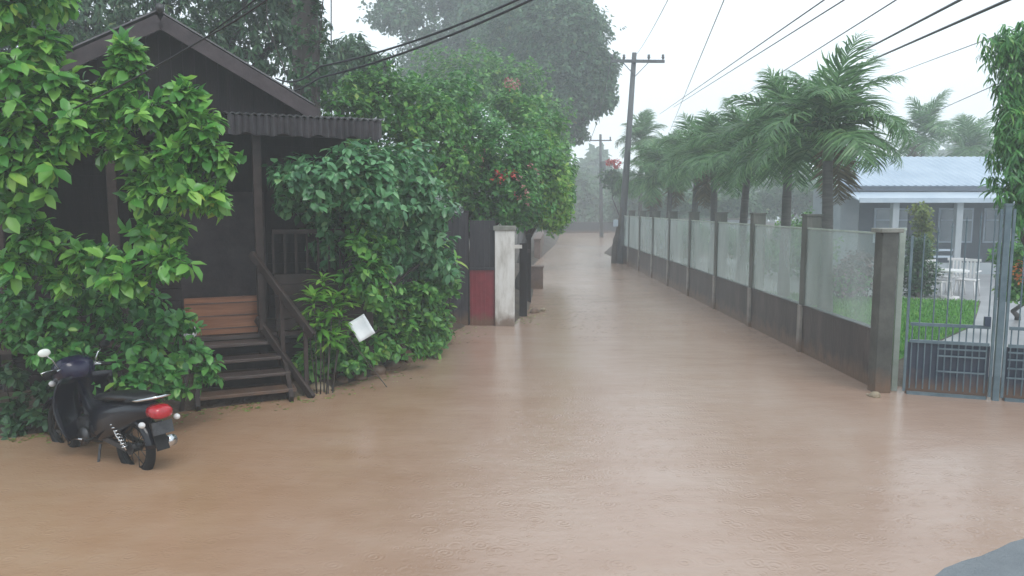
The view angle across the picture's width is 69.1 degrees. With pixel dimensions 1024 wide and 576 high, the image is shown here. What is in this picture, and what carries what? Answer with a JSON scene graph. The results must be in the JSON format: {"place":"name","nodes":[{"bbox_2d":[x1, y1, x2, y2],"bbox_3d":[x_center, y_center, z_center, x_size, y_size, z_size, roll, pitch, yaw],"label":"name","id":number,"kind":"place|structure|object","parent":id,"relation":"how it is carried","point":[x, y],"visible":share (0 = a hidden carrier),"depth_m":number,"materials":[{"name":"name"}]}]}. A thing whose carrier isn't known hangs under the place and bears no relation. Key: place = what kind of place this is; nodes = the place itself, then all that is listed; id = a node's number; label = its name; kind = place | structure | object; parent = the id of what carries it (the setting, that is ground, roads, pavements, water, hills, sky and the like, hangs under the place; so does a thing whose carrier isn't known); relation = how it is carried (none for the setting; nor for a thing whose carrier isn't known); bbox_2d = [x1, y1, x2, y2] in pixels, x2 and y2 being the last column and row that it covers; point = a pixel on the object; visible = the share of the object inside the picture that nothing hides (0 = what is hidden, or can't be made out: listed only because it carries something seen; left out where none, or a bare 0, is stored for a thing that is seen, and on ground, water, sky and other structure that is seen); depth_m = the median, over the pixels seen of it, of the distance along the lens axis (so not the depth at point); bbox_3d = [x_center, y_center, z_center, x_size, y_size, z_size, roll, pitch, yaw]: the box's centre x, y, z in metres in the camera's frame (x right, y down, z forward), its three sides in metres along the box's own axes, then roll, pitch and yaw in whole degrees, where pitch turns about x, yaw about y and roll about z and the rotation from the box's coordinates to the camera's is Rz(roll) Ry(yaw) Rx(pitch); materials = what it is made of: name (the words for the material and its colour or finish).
{"place":"outdoors","nodes":[
{"label":"outdoors","id":0,"kind":"place"},
{"bbox_2d":[36,0,267,126],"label":"power line","id":1,"kind":"object","parent":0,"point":[195,43],"visible":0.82,"depth_m":6.50,"materials":[{"name":"metal"}]},
{"bbox_2d":[209,0,254,33],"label":"power line","id":2,"kind":"object","parent":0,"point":[236,13],"visible":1,"depth_m":6.23,"materials":[{"name":"rubber"}]},
{"bbox_2d":[331,0,331,47],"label":"power line","id":3,"kind":"object","parent":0,"point":[331,23],"visible":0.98,"depth_m":15.64,"materials":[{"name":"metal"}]},
{"bbox_2d":[0,221,1000,437],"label":"ground","id":4,"kind":"structure","parent":0,"point":[548,245],"depth_m":10.09,"materials":[{"name":"soil"}]},
{"bbox_2d":[0,297,83,439],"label":"bank plant","id":5,"kind":"object","parent":4,"relation":"on","point":[14,409],"visible":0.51,"depth_m":7.94,"materials":[{"name":"green plant"}]},
{"bbox_2d":[38,340,179,469],"bbox_3d":[-3.970,1.160,7.204,2.039,1.168,0.711,4,7,32],"label":"motorcycle","id":6,"kind":"object","parent":4,"relation":"on","point":[112,416],"visible":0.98,"depth_m":7.06,"materials":[{"name":"metal"}]},
{"bbox_2d":[0,285,226,402],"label":"leafy shrub","id":7,"kind":"object","parent":4,"relation":"on","point":[26,326],"visible":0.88,"depth_m":7.79,"materials":[{"name":"green plant"}]},
{"bbox_2d":[0,0,246,331],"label":"broadleaf tree","id":8,"kind":"object","parent":4,"relation":"on","point":[187,128],"visible":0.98,"depth_m":7.13,"materials":[{"name":"green plant"}]},
{"bbox_2d":[0,0,332,83],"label":"bamboo tree","id":9,"kind":"object","parent":4,"relation":"on","point":[79,30],"visible":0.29,"depth_m":16.69,"materials":[{"name":"green plant"}]},
{"bbox_2d":[0,3,383,391],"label":"wooden house","id":10,"kind":"structure","parent":4,"relation":"on","point":[266,116],"depth_m":10.20,"materials":[{"name":"brown wood"}]},
{"bbox_2d":[184,295,257,335],"bbox_3d":[-3.837,0.367,9.964,1.000,0.500,0.028,-3,7,-24],"label":"plywood board","id":11,"kind":"object","parent":10,"relation":"on","point":[227,315],"visible":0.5,"depth_m":9.96,"materials":[{"name":"brown wood"}]},
{"bbox_2d":[176,192,267,317],"bbox_3d":[-4.331,-0.473,11.138,1.240,1.920,0.040,-3,7,-24],"label":"door","id":12,"kind":"structure","parent":10,"relation":"in","point":[225,247],"depth_m":11.13,"materials":[{"name":"brown wood"}]},
{"bbox_2d":[275,0,518,82],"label":"power line","id":13,"kind":"object","parent":10,"relation":"attached to","point":[435,33],"visible":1,"depth_m":9.48,"materials":[{"name":"rubber"}]},
{"bbox_2d":[293,0,532,91],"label":"power line","id":14,"kind":"object","parent":10,"relation":"attached to","point":[436,40],"visible":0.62,"depth_m":9.42,"materials":[{"name":"rubber"}]},
{"bbox_2d":[179,251,315,411],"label":"wooden steps","id":15,"kind":"structure","parent":4,"relation":"on","point":[269,342],"depth_m":9.59,"materials":[{"name":"brown wood"}]},
{"bbox_2d":[266,0,330,115],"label":"tree","id":16,"kind":"object","parent":4,"relation":"on","point":[306,38],"visible":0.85,"depth_m":13.37,"materials":[{"name":"green plant"}]},
{"bbox_2d":[310,382,331,390],"bbox_3d":[-2.553,1.317,9.887,0.301,0.136,0.208,0,6,0],"label":"stone","id":17,"kind":"object","parent":4,"relation":"on","point":[312,385],"visible":0.45,"depth_m":9.81,"materials":[{"name":"stone"}]},
{"bbox_2d":[290,269,362,393],"bbox_3d":[-2.389,0.578,9.809,0.984,1.658,0.773,-3,7,-24],"label":"spiky plant","id":18,"kind":"object","parent":4,"relation":"on","point":[323,331],"visible":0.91,"depth_m":9.73,"materials":[{"name":"green plant"}]},
{"bbox_2d":[337,376,347,382],"bbox_3d":[-2.351,1.277,10.308,0.183,0.124,0.205,0,6,-3],"label":"stone","id":19,"kind":"object","parent":4,"relation":"on","point":[342,379],"visible":0.7,"depth_m":10.24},
{"bbox_2d":[353,373,366,380],"bbox_3d":[-2.163,1.255,10.479,0.239,0.148,0.195,-2,7,-20],"label":"stone","id":20,"kind":"object","parent":4,"relation":"on","point":[359,377],"visible":0.6,"depth_m":10.41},
{"bbox_2d":[319,31,402,271],"bbox_3d":[-4.537,-3.659,21.440,2.687,7.392,2.582,-3,7,-28],"label":"drooping tree","id":21,"kind":"object","parent":4,"relation":"on","point":[350,47],"visible":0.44,"depth_m":20.79,"materials":[{"name":"green plant"}]},
{"bbox_2d":[261,137,464,361],"bbox_3d":[-1.992,-0.443,10.749,1.864,3.382,3.421,3,7,28],"label":"climbing shrub","id":22,"kind":"object","parent":4,"relation":"on","point":[381,186],"visible":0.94,"depth_m":10.18,"materials":[{"name":"green plant"}]},
{"bbox_2d":[291,217,464,382],"bbox_3d":[-1.738,0.101,11.382,1.429,2.488,4.086,2,7,22],"label":"bank shrub","id":23,"kind":"object","parent":4,"relation":"on","point":[425,297],"visible":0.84,"depth_m":10.52,"materials":[{"name":"green plant"}]},
{"bbox_2d":[370,364,385,374],"bbox_3d":[-2.011,1.207,10.828,0.348,0.181,0.230,-2,7,-20],"label":"stone","id":24,"kind":"object","parent":4,"relation":"on","point":[379,369],"visible":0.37,"depth_m":10.75,"materials":[{"name":"stone"}]},
{"bbox_2d":[384,360,400,370],"bbox_3d":[-1.824,1.169,11.201,0.224,0.149,0.334,3,7,29],"label":"stone","id":25,"kind":"object","parent":4,"relation":"on","point":[392,365],"visible":0.76,"depth_m":11.12,"materials":[{"name":"stone"}]},
{"bbox_2d":[320,60,483,311],"bbox_3d":[-2.389,-1.923,15.095,3.779,5.296,2.189,-3,7,-23],"label":"hedge tree","id":26,"kind":"object","parent":4,"relation":"on","point":[361,98],"visible":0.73,"depth_m":14.67,"materials":[{"name":"green plant"}]},
{"bbox_2d":[402,350,413,362],"bbox_3d":[-1.651,1.099,11.788,0.263,0.229,0.347,-6,8,-43],"label":"stone","id":27,"kind":"object","parent":4,"relation":"on","point":[409,360],"visible":0.36,"depth_m":11.68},
{"bbox_2d":[396,210,468,324],"bbox_3d":[-1.631,-0.330,15.231,1.500,2.500,0.106,0,6,0],"label":"board fence","id":28,"kind":"object","parent":4,"relation":"on","point":[457,226],"visible":0.12,"depth_m":15.16,"materials":[{"name":"brown wood"}]},
{"bbox_2d":[356,0,527,193],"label":"rain tree","id":29,"kind":"object","parent":4,"relation":"on","point":[405,17],"visible":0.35,"depth_m":53.58,"materials":[{"name":"green plant"}]},
{"bbox_2d":[432,232,467,323],"bbox_3d":[-1.152,-0.010,12.931,0.807,2.164,0.819,-4,7,-35],"label":"strap leaf plant","id":30,"kind":"object","parent":4,"relation":"on","point":[456,256],"visible":0.15,"depth_m":13.00,"materials":[{"name":"green plant"}]},
{"bbox_2d":[403,62,561,305],"bbox_3d":[-0.701,-2.257,16.866,3.734,5.581,3.347,0,6,0],"label":"flowering tree","id":31,"kind":"object","parent":4,"relation":"on","point":[503,198],"visible":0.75,"depth_m":16.09,"materials":[{"name":"green plant"}]},
{"bbox_2d":[397,38,579,262],"bbox_3d":[-1.044,-5.418,29.916,7.443,9.077,5.437,0,6,0],"label":"lane tree","id":32,"kind":"object","parent":4,"relation":"on","point":[493,78],"visible":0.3,"depth_m":29.67,"materials":[{"name":"green plant"}]},
{"bbox_2d":[493,226,521,325],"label":"gate pillar","id":33,"kind":"structure","parent":4,"relation":"on","point":[505,246],"depth_m":15.07,"materials":[{"name":"white paint"}]},
{"bbox_2d":[470,220,494,325],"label":"metal gate","id":34,"kind":"structure","parent":33,"relation":"attached to","point":[482,291],"depth_m":15.16,"materials":[{"name":"metal"}]},
{"bbox_2d":[519,243,530,316],"bbox_3d":[0.288,-0.120,16.548,0.245,1.750,0.170,0,6,0],"label":"wooden post","id":35,"kind":"object","parent":4,"relation":"on","point":[523,251],"visible":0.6,"depth_m":16.46,"materials":[{"name":"brown wood"}]},
{"bbox_2d":[480,77,577,289],"bbox_3d":[0.484,-2.715,19.988,2.751,5.824,3.513,0,6,0],"label":"roadside tree","id":36,"kind":"object","parent":4,"relation":"on","point":[560,176],"visible":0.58,"depth_m":19.48,"materials":[{"name":"green plant"}]},
{"bbox_2d":[526,234,531,302],"bbox_3d":[0.430,-0.427,18.939,0.150,1.900,0.150,0,6,0],"label":"wooden post","id":37,"kind":"object","parent":4,"relation":"on","point":[528,236],"visible":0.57,"depth_m":18.88,"materials":[{"name":"brown wood"}]},
{"bbox_2d":[529,308,539,312],"bbox_3d":[0.528,0.534,17.147,0.299,0.163,0.193,-5,8,-41],"label":"stone","id":38,"kind":"object","parent":4,"relation":"on","point":[534,310],"visible":0.75,"depth_m":17.06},
{"bbox_2d":[533,230,544,258],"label":"wall","id":39,"kind":"structure","parent":4,"relation":"on","point":[538,238],"depth_m":35.21,"materials":[{"name":"grey brick"}]},
{"bbox_2d":[463,0,626,243],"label":"rain tree","id":40,"kind":"object","parent":4,"relation":"on","point":[578,58],"visible":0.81,"depth_m":43.36,"materials":[{"name":"green plant"}]},
{"bbox_2d":[536,160,581,233],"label":"distant tree","id":41,"kind":"object","parent":4,"relation":"on","point":[574,198],"visible":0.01,"depth_m":69.57,"materials":[{"name":"green plant"}]},
{"bbox_2d":[515,222,615,232],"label":"wall","id":42,"kind":"structure","parent":4,"relation":"on","point":[584,227],"depth_m":72.18,"materials":[{"name":"concrete"}]},
{"bbox_2d":[571,168,609,221],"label":"distant tree","id":43,"kind":"object","parent":4,"relation":"on","point":[587,203],"visible":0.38,"depth_m":81.86,"materials":[{"name":"green plant"}]},
{"bbox_2d":[582,178,610,221],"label":"distant tree","id":44,"kind":"object","parent":4,"relation":"on","point":[606,190],"visible":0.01,"depth_m":95.94,"materials":[{"name":"green plant"}]},
{"bbox_2d":[589,134,611,236],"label":"utility pole","id":45,"kind":"object","parent":4,"relation":"on","point":[602,164],"visible":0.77,"depth_m":61.38,"materials":[{"name":"wood"}]},
{"bbox_2d":[597,158,622,239],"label":"flame tree","id":46,"kind":"object","parent":4,"relation":"on","point":[610,177],"visible":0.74,"depth_m":44.23,"materials":[{"name":"green plant"}]},
{"bbox_2d":[598,187,644,221],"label":"distant tree","id":47,"kind":"object","parent":4,"relation":"on","point":[612,210],"visible":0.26,"depth_m":72.92,"materials":[{"name":"green plant"}]},
{"bbox_2d":[611,52,664,263],"bbox_3d":[5.311,-5.381,32.047,2.290,9.261,0.450,0,6,0],"label":"utility pole","id":48,"kind":"object","parent":4,"relation":"on","point":[617,249],"visible":0.96,"depth_m":31.97,"materials":[{"name":"brown wood"}]},
{"bbox_2d":[591,61,610,136],"bbox_3d":[5.343,-10.964,46.204,0.040,0.963,29.661,0,6,4],"label":"power line","id":49,"kind":"object","parent":48,"relation":"attached to","point":[603,94],"visible":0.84,"depth_m":37.84,"materials":[{"name":"grey metal"}]},
{"bbox_2d":[636,0,667,54],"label":"power line","id":50,"kind":"object","parent":48,"relation":"attached to","point":[654,25],"visible":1,"depth_m":17.94,"materials":[{"name":"rubber"}]},
{"bbox_2d":[615,109,667,215],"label":"palm tree","id":51,"kind":"object","parent":4,"relation":"on","point":[641,130],"visible":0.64,"depth_m":41.07,"materials":[{"name":"green plant"}]},
{"bbox_2d":[614,139,683,252],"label":"palm tree","id":52,"kind":"object","parent":4,"relation":"on","point":[652,203],"visible":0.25,"depth_m":36.17,"materials":[{"name":"green plant"}]},
{"bbox_2d":[353,139,959,222],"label":"woods","id":53,"kind":"object","parent":4,"relation":"on","point":[590,161],"visible":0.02,"depth_m":111.72,"materials":[{"name":"green plant"}]},
{"bbox_2d":[634,187,692,217],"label":"distant tree","id":54,"kind":"object","parent":4,"relation":"on","point":[682,212],"visible":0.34,"depth_m":60.56,"materials":[{"name":"green plant"}]},
{"bbox_2d":[627,127,703,257],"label":"palm tree","id":55,"kind":"object","parent":4,"relation":"on","point":[658,155],"visible":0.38,"depth_m":31.89,"materials":[{"name":"green plant"}]},
{"bbox_2d":[617,218,749,248],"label":"garden wall","id":56,"kind":"structure","parent":4,"relation":"on","point":[734,220],"depth_m":41.76,"materials":[{"name":"concrete"}]},
{"bbox_2d":[618,210,875,384],"bbox_3d":[4.949,-1.033,21.804,0.315,2.413,23.919,0,6,0],"label":"boundary fence","id":57,"kind":"object","parent":4,"relation":"on","point":[806,326],"visible":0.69,"depth_m":14.89,"materials":[{"name":"concrete"}]},
{"bbox_2d":[867,228,903,392],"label":"concrete pillar","id":58,"kind":"structure","parent":4,"relation":"on","point":[883,305],"depth_m":9.61,"materials":[{"name":"concrete"}]},
{"bbox_2d":[891,228,906,390],"bbox_3d":[5.060,0.347,9.753,0.090,2.265,0.090,2,7,19],"label":"hinge post","id":59,"kind":"object","parent":4,"relation":"on","point":[898,308],"visible":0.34,"depth_m":9.72,"materials":[{"name":"metal"}]},
{"bbox_2d":[878,146,939,156],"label":"distant tree","id":60,"kind":"object","parent":4,"relation":"on","point":[918,153],"visible":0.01,"depth_m":67.47,"materials":[{"name":"green plant"}]},
{"bbox_2d":[896,233,945,297],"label":"cypress","id":61,"kind":"object","parent":4,"relation":"on","point":[917,268],"visible":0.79,"depth_m":19.20,"materials":[{"name":"green plant"}]},
{"bbox_2d":[884,87,964,156],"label":"palm tree","id":62,"kind":"object","parent":4,"relation":"on","point":[929,126],"visible":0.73,"depth_m":35.04,"materials":[{"name":"green plant"}]},
{"bbox_2d":[936,113,994,156],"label":"tree","id":63,"kind":"object","parent":4,"relation":"on","point":[971,135],"visible":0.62,"depth_m":36.97,"materials":[{"name":"green plant"}]},
{"bbox_2d":[932,128,999,156],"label":"distant tree","id":64,"kind":"object","parent":4,"relation":"on","point":[960,150],"depth_m":63.18,"materials":[{"name":"green plant"}]},
{"bbox_2d":[0,233,1023,575],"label":"water","id":65,"kind":"structure","parent":0,"point":[602,417],"depth_m":6.84,"materials":[{"name":"liquid"}]},
{"bbox_2d":[9,308,545,442],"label":"leaf litter","id":66,"kind":"object","parent":65,"relation":"on","point":[258,407],"visible":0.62,"depth_m":9.18,"materials":[{"name":"plant"}]},
{"bbox_2d":[345,314,386,386],"bbox_3d":[-1.898,0.913,9.919,0.634,1.141,0.106,-1,6,-5],"label":"notice card","id":67,"kind":"object","parent":65,"relation":"in","point":[361,327],"visible":0.97,"depth_m":9.88,"materials":[{"name":"paper"}]},
{"bbox_2d":[679,189,770,218],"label":"distant tree","id":68,"kind":"object","parent":65,"relation":"on","point":[726,203],"visible":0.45,"depth_m":56.78,"materials":[{"name":"green plant"}]},
{"bbox_2d":[742,178,821,223],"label":"distant tree","id":69,"kind":"object","parent":65,"relation":"on","point":[801,202],"visible":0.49,"depth_m":58.56,"materials":[{"name":"green plant"}]},
{"bbox_2d":[866,391,880,397],"bbox_3d":[4.623,1.368,9.524,0.123,0.097,0.173,-4,7,-31],"label":"stone","id":70,"kind":"object","parent":65,"relation":"on","point":[874,394],"visible":0.97,"depth_m":9.47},
{"bbox_2d":[991,203,1013,400],"bbox_3d":[6.059,0.204,9.207,0.085,2.485,0.085,2,7,19],"label":"gate post","id":71,"kind":"object","parent":65,"relation":"on","point":[1007,221],"visible":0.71,"depth_m":9.18,"materials":[{"name":"metal"}]},
{"bbox_2d":[902,209,1003,399],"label":"steel gate","id":72,"kind":"structure","parent":71,"relation":"attached to","point":[952,368],"depth_m":9.45,"materials":[{"name":"metal"}]},
{"bbox_2d":[1000,209,1023,402],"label":"steel gate","id":73,"kind":"structure","parent":71,"relation":"attached to","point":[1012,382],"depth_m":9.22,"materials":[{"name":"metal"}]},
{"bbox_2d":[4,0,1023,220],"label":"sky","id":74,"kind":"structure","parent":0,"point":[681,32],"materials":[{"name":"white"}]},
{"bbox_2d":[531,265,543,288],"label":"brick block","id":75,"kind":"structure","parent":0,"point":[536,276],"depth_m":22.19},
{"bbox_2d":[670,0,723,129],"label":"power line","id":76,"kind":"object","parent":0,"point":[702,52],"visible":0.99,"depth_m":17.81,"materials":[{"name":"grey metal"}]},
{"bbox_2d":[660,0,824,113],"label":"power line","id":77,"kind":"object","parent":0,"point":[758,45],"visible":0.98,"depth_m":13.22,"materials":[{"name":"rubber"}]},
{"bbox_2d":[674,0,844,106],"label":"power line","id":78,"kind":"object","parent":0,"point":[774,43],"visible":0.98,"depth_m":13.36,"materials":[{"name":"rubber"}]},
{"bbox_2d":[741,0,896,97],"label":"power line","id":79,"kind":"object","parent":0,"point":[839,35],"visible":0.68,"depth_m":12.58,"materials":[{"name":"rubber"}]},
{"bbox_2d":[676,258,1023,376],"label":"driveway","id":80,"kind":"structure","parent":0,"point":[770,283],"depth_m":20.06,"materials":[{"name":"concrete"}]},
{"bbox_2d":[651,111,739,267],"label":"palm tree","id":81,"kind":"object","parent":80,"relation":"on","point":[671,139],"visible":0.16,"depth_m":27.90,"materials":[{"name":"green plant"}]},
{"bbox_2d":[664,109,763,272],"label":"palm tree","id":82,"kind":"object","parent":80,"relation":"on","point":[706,128],"visible":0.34,"depth_m":24.92,"materials":[{"name":"green plant"}]},
{"bbox_2d":[685,97,810,283],"bbox_3d":[6.783,-2.821,21.652,3.507,5.581,3.486,4,7,31],"label":"palm tree","id":83,"kind":"object","parent":80,"relation":"on","point":[721,154],"visible":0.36,"depth_m":21.48,"materials":[{"name":"green plant"}]},
{"bbox_2d":[746,237,836,277],"bbox_3d":[9.106,-1.000,25.093,1.833,1.533,3.677,-3,7,-29],"label":"garden bush","id":84,"kind":"object","parent":80,"relation":"on","point":[771,253],"visible":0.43,"depth_m":24.90,"materials":[{"name":"green plant"}]},
{"bbox_2d":[767,206,843,261],"bbox_3d":[9.936,-1.589,25.881,2.227,2.525,3.312,0,6,0],"label":"garden bush","id":85,"kind":"object","parent":80,"relation":"on","point":[796,233],"visible":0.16,"depth_m":25.42,"materials":[{"name":"green plant"}]},
{"bbox_2d":[813,156,1023,274],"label":"garden house","id":86,"kind":"structure","parent":80,"relation":"on","point":[947,187],"depth_m":27.81,"materials":[{"name":"white"}]},
{"bbox_2d":[873,208,909,242],"bbox_3d":[14.200,-2.340,27.846,1.300,1.300,0.106,0,6,0],"label":"window","id":87,"kind":"structure","parent":86,"relation":"in","point":[881,216],"depth_m":27.79,"materials":[{"name":"grey glass"}]},
{"bbox_2d":[897,213,917,262],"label":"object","id":88,"kind":"structure","parent":86,"relation":"in","point":[910,232],"depth_m":27.86,"materials":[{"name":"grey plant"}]},
{"bbox_2d":[937,208,973,242],"bbox_3d":[16.600,-2.340,27.846,1.300,1.300,0.106,0,6,0],"label":"window","id":89,"kind":"structure","parent":86,"relation":"in","point":[945,215],"depth_m":27.82,"materials":[{"name":"grey glass"}]},
{"bbox_2d":[982,208,1017,242],"bbox_3d":[18.300,-2.340,27.846,1.300,1.300,0.106,0,6,0],"label":"window","id":90,"kind":"structure","parent":86,"relation":"in","point":[989,218],"depth_m":27.82,"materials":[{"name":"grey glass"}]},
{"bbox_2d":[904,201,937,288],"bbox_3d":[11.324,-1.083,20.582,0.874,2.654,0.875,-5,8,-37],"label":"golden shrub","id":91,"kind":"object","parent":80,"relation":"on","point":[922,223],"visible":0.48,"depth_m":20.42,"materials":[{"name":"green plant"}]},
{"bbox_2d":[922,259,953,298],"bbox_3d":[10.940,-0.232,19.073,0.530,0.967,0.512,-3,7,-28],"label":"garden chair","id":92,"kind":"object","parent":80,"relation":"on","point":[938,280],"visible":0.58,"depth_m":19.01,"materials":[{"name":"white plastic"}]},
{"bbox_2d":[932,268,969,298],"bbox_3d":[11.228,-0.111,19.086,0.840,0.720,0.840,0,6,0],"label":"garden table","id":93,"kind":"object","parent":80,"relation":"on","point":[954,271],"visible":0.69,"depth_m":19.02,"materials":[{"name":"white plastic"}]},
{"bbox_2d":[939,258,966,293],"bbox_3d":[11.951,-0.348,20.156,0.530,0.967,0.512,2,6,14],"label":"garden chair","id":94,"kind":"object","parent":80,"relation":"on","point":[956,260],"visible":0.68,"depth_m":19.91,"materials":[{"name":"white plastic"}]},
{"bbox_2d":[953,258,981,297],"bbox_3d":[11.893,-0.269,19.421,0.512,0.967,0.530,-6,9,-44],"label":"garden chair","id":95,"kind":"object","parent":80,"relation":"on","point":[970,273],"visible":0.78,"depth_m":19.48,"materials":[{"name":"white plastic"}]},
{"bbox_2d":[975,21,1023,245],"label":"weeping tree","id":96,"kind":"object","parent":80,"relation":"on","point":[1007,53],"visible":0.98,"depth_m":9.57,"materials":[{"name":"green plant"}]},
{"bbox_2d":[985,234,1023,319],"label":"potted shrub","id":97,"kind":"object","parent":80,"relation":"on","point":[1018,254],"visible":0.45,"depth_m":12.51,"materials":[{"name":"green plant"}]},
{"bbox_2d":[772,291,979,359],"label":"lawn","id":98,"kind":"structure","parent":0,"point":[900,355],"depth_m":15.41,"materials":[{"name":"plant"}]},
{"bbox_2d":[715,66,858,297],"bbox_3d":[6.884,-2.617,18.731,3.290,5.799,3.460,-3,7,-29],"label":"palm tree","id":99,"kind":"object","parent":98,"relation":"on","point":[777,92],"visible":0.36,"depth_m":18.71,"materials":[{"name":"green plant"}]},
{"bbox_2d":[743,28,920,311],"bbox_3d":[6.721,-2.360,15.958,3.571,5.881,3.336,0,6,0],"label":"palm tree","id":100,"kind":"object","parent":98,"relation":"on","point":[830,103],"visible":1,"depth_m":15.57,"materials":[{"name":"green plant"}]},
{"bbox_2d":[819,248,873,299],"bbox_3d":[8.480,-0.260,18.588,1.735,1.442,1.333,-3,7,-25],"label":"flowering hedge","id":101,"kind":"object","parent":98,"relation":"on","point":[850,280],"visible":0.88,"depth_m":18.41,"materials":[{"name":"green plant"}]},
{"bbox_2d":[815,0,961,75],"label":"power line","id":102,"kind":"object","parent":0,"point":[930,15],"visible":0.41,"depth_m":10.90,"materials":[{"name":"rubber"}]},
{"bbox_2d":[846,0,1010,71],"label":"power line","id":103,"kind":"object","parent":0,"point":[965,18],"visible":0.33,"depth_m":10.89,"materials":[{"name":"rubber"}]},
{"bbox_2d":[906,83,999,124],"bbox_3d":[11.276,-4.701,19.710,0.016,2.051,33.861,3,7,23],"label":"power line","id":104,"kind":"object","parent":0,"point":[956,102],"visible":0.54,"depth_m":16.49,"materials":[{"name":"grey metal"}]},
{"bbox_2d":[892,28,1014,74],"bbox_3d":[9.928,-5.423,17.923,0.016,3.764,30.831,2,7,21],"label":"power line","id":105,"kind":"object","parent":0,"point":[951,52],"visible":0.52,"depth_m":14.71,"materials":[{"name":"rubber"}]},
{"bbox_2d":[935,539,1023,575],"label":"road","id":106,"kind":"structure","parent":0,"point":[1007,559],"depth_m":5.03,"materials":[{"name":"asphalt"}]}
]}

